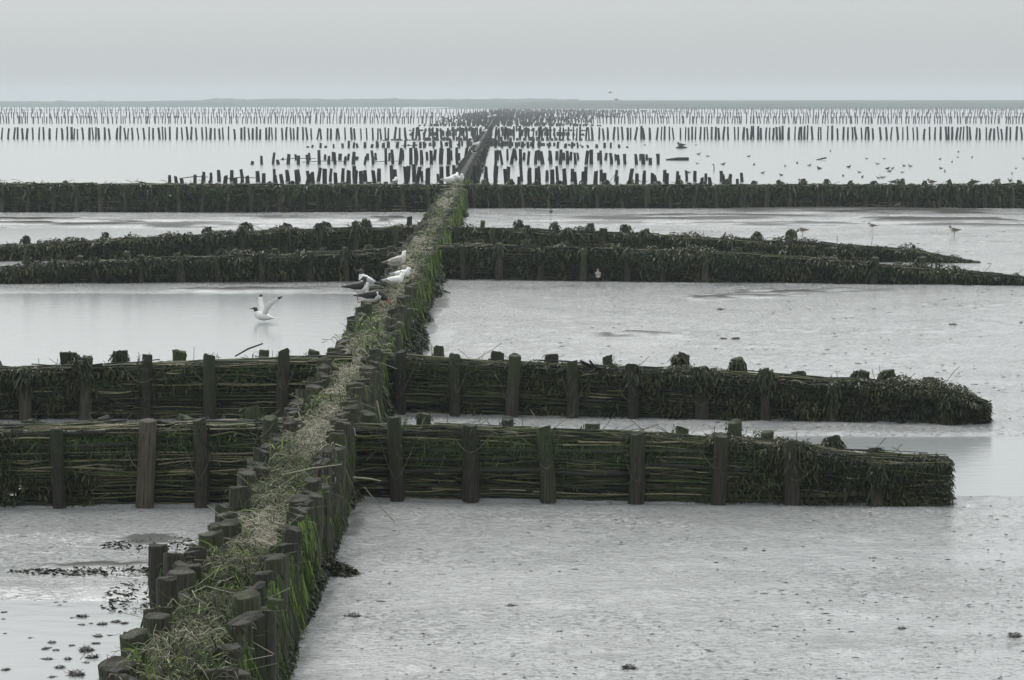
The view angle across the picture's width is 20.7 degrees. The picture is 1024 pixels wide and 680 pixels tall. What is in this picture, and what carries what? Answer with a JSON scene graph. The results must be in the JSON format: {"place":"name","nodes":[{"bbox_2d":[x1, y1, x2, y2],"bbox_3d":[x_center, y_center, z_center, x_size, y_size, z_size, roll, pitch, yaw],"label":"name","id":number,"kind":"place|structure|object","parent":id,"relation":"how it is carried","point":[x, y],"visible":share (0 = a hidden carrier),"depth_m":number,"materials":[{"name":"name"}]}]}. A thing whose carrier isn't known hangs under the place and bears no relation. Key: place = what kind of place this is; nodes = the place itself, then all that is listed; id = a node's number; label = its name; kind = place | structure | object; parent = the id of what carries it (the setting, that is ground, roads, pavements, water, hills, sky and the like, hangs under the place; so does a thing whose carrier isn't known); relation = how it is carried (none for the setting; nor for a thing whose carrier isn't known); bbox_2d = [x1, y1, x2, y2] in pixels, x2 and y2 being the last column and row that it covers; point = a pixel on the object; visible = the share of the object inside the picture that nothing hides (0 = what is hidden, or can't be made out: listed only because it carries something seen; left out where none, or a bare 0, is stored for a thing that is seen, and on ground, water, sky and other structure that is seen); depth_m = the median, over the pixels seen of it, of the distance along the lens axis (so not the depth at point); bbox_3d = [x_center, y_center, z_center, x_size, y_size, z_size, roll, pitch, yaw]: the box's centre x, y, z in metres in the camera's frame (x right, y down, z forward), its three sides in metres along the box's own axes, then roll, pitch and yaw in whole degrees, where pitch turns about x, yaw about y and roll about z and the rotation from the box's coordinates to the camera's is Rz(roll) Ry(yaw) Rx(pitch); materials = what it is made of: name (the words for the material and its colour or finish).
{"place":"outdoors","nodes":[
{"label":"outdoors","id":0,"kind":"place"},
{"bbox_2d":[0,207,1023,679],"bbox_3d":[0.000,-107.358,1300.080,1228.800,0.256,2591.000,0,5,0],"label":"mudflat","id":1,"kind":"structure","parent":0,"point":[660,577],"depth_m":23.85,"materials":[{"name":"grey soil"}]},
{"bbox_2d":[64,669,84,676],"bbox_3d":[-2.810,2.178,18.106,0.234,0.090,0.172,1,5,11],"label":"weed lump","id":2,"kind":"object","parent":1,"relation":"on","point":[73,673],"visible":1,"depth_m":18.09,"materials":[{"name":"black plant"}]},
{"bbox_2d":[77,645,95,652],"bbox_3d":[-2.873,2.098,18.911,0.133,0.080,0.187,-1,5,-12],"label":"weed lump","id":3,"kind":"object","parent":1,"relation":"on","point":[88,649],"visible":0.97,"depth_m":18.89,"materials":[{"name":"black plant"}]},
{"bbox_2d":[84,653,98,658],"bbox_3d":[-2.801,2.123,18.672,0.147,0.064,0.113,1,5,14],"label":"weed lump","id":4,"kind":"object","parent":1,"relation":"on","point":[92,656],"visible":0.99,"depth_m":18.66,"materials":[{"name":"black plant"}]},
{"bbox_2d":[6,535,198,612],"bbox_3d":[-3.074,1.821,21.927,1.753,0.114,3.376,0,5,0],"label":"matted weed","id":5,"kind":"object","parent":1,"relation":"on","point":[89,572],"visible":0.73,"depth_m":21.87,"materials":[{"name":"black plant"}]},
{"bbox_2d":[0,400,301,508],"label":"brushwood fence","id":6,"kind":"object","parent":1,"relation":"on","point":[146,463],"visible":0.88,"depth_m":25.57,"materials":[{"name":"brown wood"}]},
{"bbox_2d":[0,346,358,420],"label":"brushwood fence","id":7,"kind":"object","parent":1,"relation":"on","point":[121,386],"visible":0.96,"depth_m":32.41,"materials":[{"name":"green wood"}]},
{"bbox_2d":[235,343,262,356],"bbox_3d":[-3.048,0.115,32.430,0.370,0.146,0.023,-3,6,-33],"label":"dead branch","id":8,"kind":"object","parent":7,"relation":"on","point":[248,349],"visible":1,"depth_m":32.42,"materials":[{"name":"wood"}]},
{"bbox_2d":[0,244,408,283],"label":"brushwood fence","id":9,"kind":"object","parent":1,"relation":"on","point":[321,264],"visible":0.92,"depth_m":56.84,"materials":[{"name":"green wood"}]},
{"bbox_2d":[0,216,431,260],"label":"brushwood fence","id":10,"kind":"object","parent":1,"relation":"on","point":[285,238],"visible":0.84,"depth_m":65.23,"materials":[{"name":"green wood"}]},
{"bbox_2d":[217,170,220,181],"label":"row post","id":11,"kind":"object","parent":1,"relation":"on","point":[218,176],"visible":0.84,"depth_m":128.79,"materials":[{"name":"grey wood"}]},
{"bbox_2d":[0,178,452,212],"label":"brushwood fence","id":12,"kind":"object","parent":1,"relation":"on","point":[141,196],"visible":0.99,"depth_m":93.23,"materials":[{"name":"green wood"}]},
{"bbox_2d":[255,171,259,181],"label":"row post","id":13,"kind":"object","parent":1,"relation":"on","point":[257,173],"visible":0.8,"depth_m":128.57,"materials":[{"name":"grey wood"}]},
{"bbox_2d":[285,170,289,181],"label":"row post","id":14,"kind":"object","parent":1,"relation":"on","point":[287,175],"visible":0.84,"depth_m":128.66,"materials":[{"name":"grey wood"}]},
{"bbox_2d":[80,114,496,679],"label":"long groyne","id":15,"kind":"object","parent":1,"relation":"on","point":[236,594],"visible":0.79,"depth_m":20.66,"materials":[{"name":"green wood"}]},
{"bbox_2d":[340,276,368,302],"bbox_3d":[-2.272,-0.732,40.401,0.408,0.386,0.172,-1,5,-8],"label":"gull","id":16,"kind":"object","parent":15,"relation":"on","point":[359,287],"visible":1,"depth_m":40.35,"materials":[{"name":"white"}]},
{"bbox_2d":[356,269,380,291],"bbox_3d":[-2.187,-0.853,42.152,0.447,0.352,0.157,19,9,13],"label":"black headed gull","id":17,"kind":"object","parent":15,"relation":"on","point":[371,281],"visible":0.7,"depth_m":42.11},
{"bbox_2d":[353,289,389,304],"bbox_3d":[-2.058,-0.571,41.264,0.574,0.359,0.187,1,5,8],"label":"oystercatcher","id":18,"kind":"object","parent":15,"relation":"on","point":[373,295],"visible":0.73,"depth_m":41.20,"materials":[{"name":"black"}]},
{"bbox_2d":[381,272,405,283],"bbox_3d":[-1.913,-0.993,45.401,0.434,0.202,0.157,-1,5,-15],"label":"gull","id":19,"kind":"object","parent":15,"relation":"on","point":[397,279],"visible":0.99,"depth_m":45.35,"materials":[{"name":"white"}]},
{"bbox_2d":[381,251,408,270],"bbox_3d":[-2.042,-1.345,49.493,0.542,0.428,0.191,-8,6,-7],"label":"gull","id":20,"kind":"object","parent":15,"relation":"on","point":[400,260],"visible":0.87,"depth_m":49.43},
{"bbox_2d":[389,267,411,277],"bbox_3d":[-1.870,-1.136,47.141,0.414,0.192,0.150,-1,5,-12],"label":"gull","id":21,"kind":"object","parent":15,"relation":"on","point":[406,271],"visible":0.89,"depth_m":47.10,"materials":[{"name":"white"}]},
{"bbox_2d":[440,174,456,182],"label":"gull","id":22,"kind":"object","parent":15,"relation":"on","point":[450,179],"visible":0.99,"depth_m":99.98,"materials":[{"name":"white"}]},
{"bbox_2d":[294,170,298,183],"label":"row post","id":23,"kind":"object","parent":1,"relation":"on","point":[296,174],"visible":0.63,"depth_m":115.85,"materials":[{"name":"grey wood"}]},
{"bbox_2d":[305,174,311,183],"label":"row post","id":24,"kind":"object","parent":1,"relation":"on","point":[309,177],"visible":0.61,"depth_m":115.78,"materials":[{"name":"grey wood"}]},
{"bbox_2d":[316,167,321,181],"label":"row post","id":25,"kind":"object","parent":1,"relation":"on","point":[319,174],"visible":0.84,"depth_m":128.64,"materials":[{"name":"grey wood"}]},
{"bbox_2d":[317,150,320,163],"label":"row post","id":26,"kind":"object","parent":1,"relation":"on","point":[318,157],"visible":0.84,"depth_m":163.50,"materials":[{"name":"grey wood"}]},
{"bbox_2d":[322,168,326,183],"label":"row post","id":27,"kind":"object","parent":1,"relation":"on","point":[324,176],"visible":0.67,"depth_m":115.74,"materials":[{"name":"grey wood"}]},
{"bbox_2d":[333,172,337,183],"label":"row post","id":28,"kind":"object","parent":1,"relation":"on","point":[335,178],"visible":0.63,"depth_m":115.61,"materials":[{"name":"grey wood"}]},
{"bbox_2d":[341,168,344,181],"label":"row post","id":29,"kind":"object","parent":1,"relation":"on","point":[343,173],"visible":0.82,"depth_m":128.46,"materials":[{"name":"grey wood"}]},
{"bbox_2d":[346,170,350,183],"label":"row post","id":30,"kind":"object","parent":1,"relation":"on","point":[348,175],"visible":0.61,"depth_m":115.85,"materials":[{"name":"grey wood"}]},
{"bbox_2d":[344,612,360,616],"bbox_3d":[-1.126,1.978,19.982,0.136,0.080,0.166,-2,5,-24],"label":"mud lump","id":31,"kind":"object","parent":1,"relation":"on","point":[352,614],"visible":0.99,"depth_m":19.96,"materials":[{"name":"grey soil"}]},
{"bbox_2d":[351,152,355,163],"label":"row post","id":32,"kind":"object","parent":1,"relation":"on","point":[353,157],"visible":0.84,"depth_m":163.43,"materials":[{"name":"grey wood"}]},
{"bbox_2d":[353,170,357,183],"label":"row post","id":33,"kind":"object","parent":1,"relation":"on","point":[355,176],"visible":0.63,"depth_m":115.53,"materials":[{"name":"grey wood"}]},
{"bbox_2d":[359,171,363,183],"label":"row post","id":34,"kind":"object","parent":1,"relation":"on","point":[361,177],"visible":0.63,"depth_m":115.64,"materials":[{"name":"grey wood"}]},
{"bbox_2d":[363,170,366,181],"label":"row post","id":35,"kind":"object","parent":1,"relation":"on","point":[364,175],"visible":0.82,"depth_m":128.73,"materials":[{"name":"grey wood"}]},
{"bbox_2d":[371,170,376,183],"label":"row post","id":36,"kind":"object","parent":1,"relation":"on","point":[373,176],"visible":0.63,"depth_m":115.82,"materials":[{"name":"grey wood"}]},
{"bbox_2d":[377,168,380,181],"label":"row post","id":37,"kind":"object","parent":1,"relation":"on","point":[378,174],"visible":0.84,"depth_m":128.83,"materials":[{"name":"grey wood"}]},
{"bbox_2d":[384,148,386,163],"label":"row post","id":38,"kind":"object","parent":1,"relation":"on","point":[385,155],"visible":0.84,"depth_m":163.76,"materials":[{"name":"grey wood"}]},
{"bbox_2d":[389,165,392,181],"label":"row post","id":39,"kind":"object","parent":1,"relation":"on","point":[391,172],"visible":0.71,"depth_m":128.70,"materials":[{"name":"grey wood"}]},
{"bbox_2d":[390,149,393,163],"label":"row post","id":40,"kind":"object","parent":1,"relation":"on","point":[392,156],"visible":0.84,"depth_m":164.12,"materials":[{"name":"grey wood"}]},
{"bbox_2d":[398,148,402,163],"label":"row post","id":41,"kind":"object","parent":1,"relation":"on","point":[400,156],"visible":0.84,"depth_m":163.40,"materials":[{"name":"grey wood"}]},
{"bbox_2d":[403,166,407,183],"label":"row post","id":42,"kind":"object","parent":1,"relation":"on","point":[405,172],"visible":0.67,"depth_m":115.66,"materials":[{"name":"grey wood"}]},
{"bbox_2d":[406,166,410,181],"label":"row post","id":43,"kind":"object","parent":1,"relation":"on","point":[408,169],"visible":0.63,"depth_m":128.29,"materials":[{"name":"grey wood"}]},
{"bbox_2d":[409,148,412,163],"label":"row post","id":44,"kind":"object","parent":1,"relation":"on","point":[410,156],"visible":0.84,"depth_m":163.56,"materials":[{"name":"grey wood"}]},
{"bbox_2d":[412,164,415,181],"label":"row post","id":45,"kind":"object","parent":1,"relation":"on","point":[413,172],"visible":0.76,"depth_m":128.49,"materials":[{"name":"grey wood"}]},
{"bbox_2d":[414,148,417,163],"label":"row post","id":46,"kind":"object","parent":1,"relation":"on","point":[415,157],"visible":0.84,"depth_m":163.39,"materials":[{"name":"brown wood"}]},
{"bbox_2d":[415,167,421,182],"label":"row post","id":47,"kind":"object","parent":1,"relation":"on","point":[418,174],"visible":0.67,"depth_m":115.92,"materials":[{"name":"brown wood"}]},
{"bbox_2d":[420,150,422,163],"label":"row post","id":48,"kind":"object","parent":1,"relation":"on","point":[421,156],"visible":0.84,"depth_m":163.81,"materials":[{"name":"grey wood"}]},
{"bbox_2d":[425,167,429,183],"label":"row post","id":49,"kind":"object","parent":1,"relation":"on","point":[427,175],"visible":0.67,"depth_m":115.59,"materials":[{"name":"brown wood"}]},
{"bbox_2d":[429,150,432,163],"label":"row post","id":50,"kind":"object","parent":1,"relation":"on","point":[431,156],"visible":0.84,"depth_m":163.75,"materials":[{"name":"grey wood"}]},
{"bbox_2d":[439,148,442,163],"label":"row post","id":51,"kind":"object","parent":1,"relation":"on","point":[440,155],"visible":0.84,"depth_m":163.70,"materials":[{"name":"grey wood"}]},
{"bbox_2d":[439,167,443,183],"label":"row post","id":52,"kind":"object","parent":1,"relation":"on","point":[441,172],"visible":0.63,"depth_m":115.81,"materials":[{"name":"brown wood"}]},
{"bbox_2d":[446,166,449,182],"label":"row post","id":53,"kind":"object","parent":1,"relation":"on","point":[447,171],"visible":0.51,"depth_m":115.97,"materials":[{"name":"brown wood"}]},
{"bbox_2d":[447,148,450,163],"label":"row post","id":54,"kind":"object","parent":1,"relation":"on","point":[448,155],"visible":0.84,"depth_m":163.31,"materials":[{"name":"grey wood"}]},
{"bbox_2d":[455,147,458,163],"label":"row post","id":55,"kind":"object","parent":1,"relation":"on","point":[456,156],"visible":0.84,"depth_m":163.38,"materials":[{"name":"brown wood"}]},
{"bbox_2d":[473,166,476,183],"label":"row post","id":56,"kind":"object","parent":1,"relation":"on","point":[474,176],"visible":0.67,"depth_m":115.77,"materials":[{"name":"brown wood"}]},
{"bbox_2d":[477,165,479,180],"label":"row post","id":57,"kind":"object","parent":1,"relation":"on","point":[478,171],"visible":0.71,"depth_m":128.72,"materials":[{"name":"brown wood"}]},
{"bbox_2d":[482,147,485,163],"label":"row post","id":58,"kind":"object","parent":1,"relation":"on","point":[484,154],"visible":0.73,"depth_m":163.72,"materials":[{"name":"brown wood"}]},
{"bbox_2d":[494,150,496,163],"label":"row post","id":59,"kind":"object","parent":1,"relation":"on","point":[495,156],"visible":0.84,"depth_m":163.81,"materials":[{"name":"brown wood"}]},
{"bbox_2d":[493,166,498,183],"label":"row post","id":60,"kind":"object","parent":1,"relation":"on","point":[496,174],"visible":0.67,"depth_m":115.29,"materials":[{"name":"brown wood"}]},
{"bbox_2d":[503,169,507,183],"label":"row post","id":61,"kind":"object","parent":1,"relation":"on","point":[505,175],"visible":0.61,"depth_m":115.89,"materials":[{"name":"grey wood"}]},
{"bbox_2d":[0,106,1023,145],"bbox_3d":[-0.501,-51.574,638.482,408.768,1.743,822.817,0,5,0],"label":"stakes","id":62,"kind":"object","parent":1,"relation":"on","point":[506,114],"visible":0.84,"depth_m":572.67,"materials":[{"name":"grey wood"}]},
{"bbox_2d":[1,213,1023,679],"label":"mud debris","id":63,"kind":"object","parent":1,"relation":"on","point":[687,537],"visible":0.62,"depth_m":22.92,"materials":[{"name":"grey soil"}]},
{"bbox_2d":[510,148,515,163],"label":"row post","id":64,"kind":"object","parent":1,"relation":"on","point":[512,156],"visible":0.84,"depth_m":163.77,"materials":[{"name":"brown wood"}]},
{"bbox_2d":[519,149,521,163],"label":"row post","id":65,"kind":"object","parent":1,"relation":"on","point":[520,156],"visible":0.84,"depth_m":163.43,"materials":[{"name":"brown wood"}]},
{"bbox_2d":[519,164,522,181],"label":"row post","id":66,"kind":"object","parent":1,"relation":"on","point":[521,170],"visible":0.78,"depth_m":128.80,"materials":[{"name":"grey wood"}]},
{"bbox_2d":[527,170,531,183],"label":"row post","id":67,"kind":"object","parent":1,"relation":"on","point":[529,177],"visible":0.67,"depth_m":115.74,"materials":[{"name":"grey wood"}]},
{"bbox_2d":[534,150,537,163],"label":"row post","id":68,"kind":"object","parent":1,"relation":"on","point":[535,156],"visible":0.84,"depth_m":164.08,"materials":[{"name":"brown wood"}]},
{"bbox_2d":[535,168,538,180],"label":"row post","id":69,"kind":"object","parent":1,"relation":"on","point":[536,173],"visible":0.51,"depth_m":115.81,"materials":[{"name":"brown wood"}]},
{"bbox_2d":[539,151,544,163],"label":"row post","id":70,"kind":"object","parent":1,"relation":"on","point":[541,157],"visible":0.84,"depth_m":163.75,"materials":[{"name":"brown wood"}]},
{"bbox_2d":[545,170,548,181],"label":"row post","id":71,"kind":"object","parent":1,"relation":"on","point":[546,175],"visible":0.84,"depth_m":128.83,"materials":[{"name":"brown wood"}]},
{"bbox_2d":[548,150,552,163],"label":"row post","id":72,"kind":"object","parent":1,"relation":"on","point":[550,157],"visible":0.84,"depth_m":163.65,"materials":[{"name":"brown wood"}]},
{"bbox_2d":[550,169,554,183],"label":"row post","id":73,"kind":"object","parent":1,"relation":"on","point":[552,179],"visible":0.67,"depth_m":115.57,"materials":[{"name":"brown wood"}]},
{"bbox_2d":[555,166,558,179],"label":"row post","id":74,"kind":"object","parent":1,"relation":"on","point":[557,172],"visible":0.76,"depth_m":128.87,"materials":[{"name":"brown wood"}]},
{"bbox_2d":[558,149,562,163],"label":"row post","id":75,"kind":"object","parent":1,"relation":"on","point":[560,155],"visible":0.84,"depth_m":163.56,"materials":[{"name":"brown wood"}]},
{"bbox_2d":[562,168,566,184],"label":"row post","id":76,"kind":"object","parent":1,"relation":"on","point":[564,175],"visible":0.61,"depth_m":115.26,"materials":[{"name":"brown wood"}]},
{"bbox_2d":[581,171,585,181],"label":"row post","id":77,"kind":"object","parent":1,"relation":"on","point":[583,175],"visible":0.51,"depth_m":115.70,"materials":[{"name":"brown wood"}]},
{"bbox_2d":[584,150,588,163],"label":"row post","id":78,"kind":"object","parent":1,"relation":"on","point":[586,156],"visible":0.84,"depth_m":163.74,"materials":[{"name":"brown wood"}]},
{"bbox_2d":[589,149,592,163],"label":"row post","id":79,"kind":"object","parent":1,"relation":"on","point":[590,156],"visible":0.84,"depth_m":163.77,"materials":[{"name":"brown wood"}]},
{"bbox_2d":[593,171,597,183],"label":"row post","id":80,"kind":"object","parent":1,"relation":"on","point":[595,179],"visible":0.67,"depth_m":116.16,"materials":[{"name":"brown wood"}]},
{"bbox_2d":[602,173,606,183],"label":"row post","id":81,"kind":"object","parent":1,"relation":"on","point":[604,176],"visible":0.59,"depth_m":115.94,"materials":[{"name":"brown wood"}]},
{"bbox_2d":[621,664,636,669],"bbox_3d":[0.768,2.136,18.202,0.128,0.077,0.166,4,7,42],"label":"mud lump","id":82,"kind":"object","parent":1,"relation":"on","point":[628,667],"visible":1,"depth_m":18.18,"materials":[{"name":"grey soil"}]},
{"bbox_2d":[629,168,633,178],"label":"row post","id":83,"kind":"object","parent":1,"relation":"on","point":[631,173],"visible":0.67,"depth_m":128.51,"materials":[{"name":"brown wood"}]},
{"bbox_2d":[329,409,956,506],"bbox_3d":[1.191,1.146,26.015,5.846,1.005,0.775,0,5,5],"label":"brushwood fence","id":84,"kind":"object","parent":1,"relation":"on","point":[424,457],"visible":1,"depth_m":25.83,"materials":[{"name":"brown wood"}]},
{"bbox_2d":[664,173,668,183],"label":"row post","id":85,"kind":"object","parent":1,"relation":"on","point":[666,181],"visible":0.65,"depth_m":115.65,"materials":[{"name":"brown wood"}]},
{"bbox_2d":[384,343,994,425],"bbox_3d":[1.935,0.582,32.632,7.310,0.996,0.792,1,5,10],"label":"brushwood fence","id":86,"kind":"object","parent":1,"relation":"on","point":[453,384],"visible":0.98,"depth_m":32.49,"materials":[{"name":"brown wood"}]},
{"bbox_2d":[579,360,592,368],"bbox_3d":[1.001,0.327,32.699,0.528,0.222,0.041,-4,6,-37],"label":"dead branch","id":87,"kind":"object","parent":86,"relation":"on","point":[585,363],"visible":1,"depth_m":32.57,"materials":[{"name":"brown wood"}]},
{"bbox_2d":[693,171,696,181],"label":"row post","id":88,"kind":"object","parent":1,"relation":"on","point":[694,176],"visible":0.84,"depth_m":128.63,"materials":[{"name":"brown wood"}]},
{"bbox_2d":[439,219,981,262],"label":"brushwood fence","id":89,"kind":"object","parent":1,"relation":"on","point":[586,236],"visible":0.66,"depth_m":65.27,"materials":[{"name":"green wood"}]},
{"bbox_2d":[436,234,1023,285],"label":"brushwood fence","id":90,"kind":"object","parent":1,"relation":"on","point":[526,259],"visible":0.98,"depth_m":57.34,"materials":[{"name":"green wood"}]},
{"bbox_2d":[453,175,1023,207],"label":"brushwood fence","id":91,"kind":"object","parent":1,"relation":"on","point":[510,193],"visible":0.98,"depth_m":96.72,"materials":[{"name":"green wood"}]},
{"bbox_2d":[796,227,808,235],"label":"wader","id":92,"kind":"object","parent":1,"relation":"on","point":[800,229],"visible":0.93,"depth_m":76.63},
{"bbox_2d":[949,226,960,236],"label":"wader","id":93,"kind":"object","parent":1,"relation":"on","point":[954,230],"visible":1,"depth_m":76.40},
{"bbox_2d":[1007,632,1021,637],"bbox_3d":[3.458,2.054,19.240,0.160,0.086,0.207,-4,6,-39],"label":"mud lump","id":94,"kind":"object","parent":1,"relation":"on","point":[1014,635],"visible":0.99,"depth_m":19.23,"materials":[{"name":"grey soil"}]},
{"bbox_2d":[0,107,1023,679],"bbox_3d":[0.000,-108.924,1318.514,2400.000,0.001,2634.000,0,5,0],"label":"water","id":95,"kind":"structure","parent":0,"point":[46,327],"depth_m":145.02,"materials":[{"name":"grey liquid"}]},
{"bbox_2d":[250,294,282,320],"bbox_3d":[-4.076,-0.543,46.962,0.624,0.440,0.254,2,5,23],"label":"black headed gull","id":96,"kind":"object","parent":95,"relation":"on","point":[261,314],"visible":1,"depth_m":46.94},
{"bbox_2d":[0,98,578,106],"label":"island","id":97,"kind":"structure","parent":95,"relation":"on","point":[295,102],"depth_m":1668.80,"materials":[{"name":"grey"}]},
{"bbox_2d":[666,157,688,159],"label":"drifting log","id":98,"kind":"object","parent":95,"relation":"on","point":[681,158],"visible":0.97,"depth_m":174.36,"materials":[{"name":"grey wood"}]},
{"bbox_2d":[0,0,1023,100],"label":"sky","id":99,"kind":"structure","parent":0,"point":[51,50],"materials":[{"name":"grey"}]},
{"bbox_2d":[427,100,1023,108],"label":"shore","id":100,"kind":"structure","parent":0,"point":[719,104],"depth_m":1299.97,"materials":[{"name":"grey"}]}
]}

